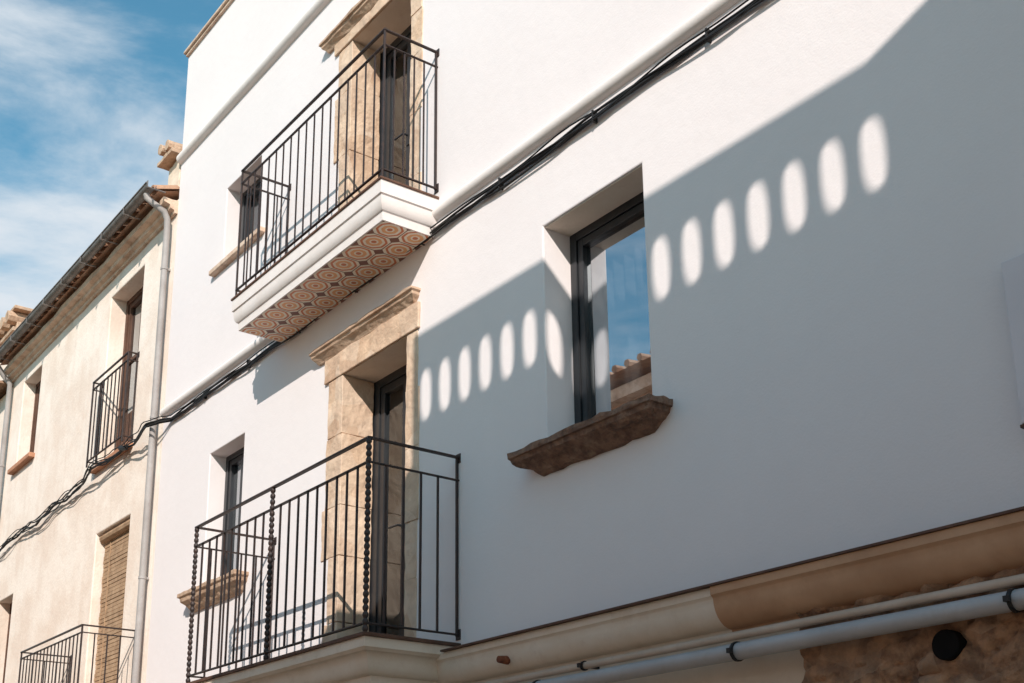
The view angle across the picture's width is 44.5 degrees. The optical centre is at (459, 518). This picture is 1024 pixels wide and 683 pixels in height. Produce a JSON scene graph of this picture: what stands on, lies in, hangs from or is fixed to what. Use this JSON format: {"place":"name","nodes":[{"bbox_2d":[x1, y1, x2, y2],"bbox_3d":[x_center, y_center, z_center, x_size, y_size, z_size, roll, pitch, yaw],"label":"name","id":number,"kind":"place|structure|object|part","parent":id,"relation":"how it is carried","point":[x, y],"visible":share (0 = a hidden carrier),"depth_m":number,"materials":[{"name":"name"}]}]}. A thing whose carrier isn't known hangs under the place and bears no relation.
{"place":"outdoors","nodes":[
{"label":"outdoors","id":0,"kind":"place"},
{"bbox_2d":[0,0,223,319],"label":"sky","id":1,"kind":"structure","parent":0,"point":[91,91],"materials":[{"name":"blue"}]},
{"label":"ground","id":2,"kind":"structure","parent":0,"visible":0},
{"bbox_2d":[0,305,32,509],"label":"townhouse","id":3,"kind":"structure","parent":2,"relation":"on","point":[11,321],"depth_m":17.53,"materials":[{"name":"beige paint"}]},
{"bbox_2d":[0,140,182,682],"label":"old townhouse","id":4,"kind":"structure","parent":2,"relation":"on","point":[77,352],"depth_m":13.04,"materials":[{"name":"beige paint"}]},
{"bbox_2d":[0,365,12,499],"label":"drainpipe","id":5,"kind":"object","parent":4,"relation":"attached to","point":[6,379],"visible":1,"depth_m":15.78,"materials":[{"name":"white metal"}]},
{"bbox_2d":[2,603,11,682],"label":"window","id":6,"kind":"structure","parent":4,"relation":"in","point":[11,603],"depth_m":14.93,"materials":[{"name":"brown wood"}]},
{"bbox_2d":[7,381,40,474],"bbox_3d":[-5.189,-1.203,15.240,0.290,1.214,0.864,11,-19,-34],"label":"window","id":7,"kind":"structure","parent":4,"relation":"in","point":[30,455],"depth_m":15.44,"materials":[{"name":"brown wood"}]},
{"bbox_2d":[94,519,129,682],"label":"window","id":8,"kind":"structure","parent":4,"relation":"in","point":[116,540],"depth_m":11.97,"materials":[{"name":"brown wood"}]},
{"bbox_2d":[91,287,142,473],"bbox_3d":[-3.343,-1.497,12.668,0.320,1.959,1.040,11,-19,-34],"label":"window","id":9,"kind":"structure","parent":4,"relation":"in","point":[133,309],"depth_m":13.00,"materials":[{"name":"brown wood"}]},
{"bbox_2d":[131,193,170,682],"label":"drainpipe","id":10,"kind":"object","parent":4,"relation":"attached to","point":[164,269],"visible":0.96,"depth_m":11.33,"materials":[{"name":"white metal"}]},
{"bbox_2d":[146,0,1023,682],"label":"white townhouse","id":11,"kind":"structure","parent":2,"relation":"on","point":[710,340],"depth_m":6.58,"materials":[{"name":"paint"}]},
{"bbox_2d":[177,447,248,611],"bbox_3d":[-1.852,0.027,9.961,0.345,1.336,1.070,11,-19,-34],"label":"window","id":12,"kind":"structure","parent":11,"relation":"in","point":[234,462],"depth_m":10.15,"materials":[{"name":"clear glass"}]},
{"bbox_2d":[209,178,264,276],"bbox_3d":[-1.798,-2.588,10.690,0.270,0.802,0.984,11,-19,-34],"label":"window","id":13,"kind":"structure","parent":11,"relation":"in","point":[232,255],"depth_m":10.82,"materials":[{"name":"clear glass"}]},
{"bbox_2d":[0,0,764,551],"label":"cable bundle","id":14,"kind":"object","parent":11,"relation":"attached to","point":[536,158],"visible":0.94,"depth_m":7.34,"materials":[{"name":"black rubber"}]},
{"bbox_2d":[369,364,406,635],"bbox_3d":[-0.352,-0.049,8.174,0.118,2.128,0.852,11,-19,-34],"label":"door","id":15,"kind":"structure","parent":11,"relation":"in","point":[395,381],"depth_m":8.46,"materials":[{"name":"black glass"}]},
{"bbox_2d":[378,25,410,185],"bbox_3d":[-0.352,-2.740,8.935,0.118,1.912,0.852,11,-19,-34],"label":"door","id":16,"kind":"structure","parent":11,"relation":"in","point":[401,44],"depth_m":9.25,"materials":[{"name":"black glass"}]},
{"bbox_2d":[496,656,509,664],"bbox_3d":[0.221,0.722,6.415,0.060,0.046,0.048,11,-19,-34],"label":"iron stub","id":17,"kind":"object","parent":11,"relation":"attached to","point":[505,660],"visible":1,"depth_m":6.40,"materials":[{"name":"brown metal"}]},
{"bbox_2d":[507,165,672,476],"bbox_3d":[0.746,-1.010,6.504,0.462,1.479,1.095,11,-19,-34],"label":"window","id":18,"kind":"structure","parent":11,"relation":"in","point":[615,405],"depth_m":6.65,"materials":[{"name":"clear glass"}]},
{"bbox_2d":[482,574,1023,682],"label":"wall pipe","id":19,"kind":"object","parent":11,"relation":"attached to","point":[975,588],"depth_m":4.97,"materials":[{"name":"beige metal"}]},
{"bbox_2d":[530,588,1023,682],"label":"wall pipe","id":20,"kind":"object","parent":11,"relation":"attached to","point":[1010,600],"depth_m":4.79,"materials":[{"name":"grey metal"}]},
{"bbox_2d":[932,629,966,660],"bbox_3d":[1.734,0.448,4.418,0.068,0.110,0.110,11,-19,-34],"label":"vent hole","id":21,"kind":"object","parent":11,"relation":"attached to","point":[948,645],"visible":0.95,"depth_m":4.39,"materials":[{"name":"black"}]},
{"bbox_2d":[1001,253,1023,428],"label":"meter cabinet","id":22,"kind":"object","parent":11,"relation":"attached to","point":[1013,273],"visible":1,"depth_m":4.43,"materials":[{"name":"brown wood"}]},
{"bbox_3d":[2.186,-0.717,4.122,0.006,0.617,0.794,11,-19,-34],"label":"cabinet door","id":23,"kind":"part","parent":22,"relation":"part of","materials":[{"name":"grey metal"}]}
]}

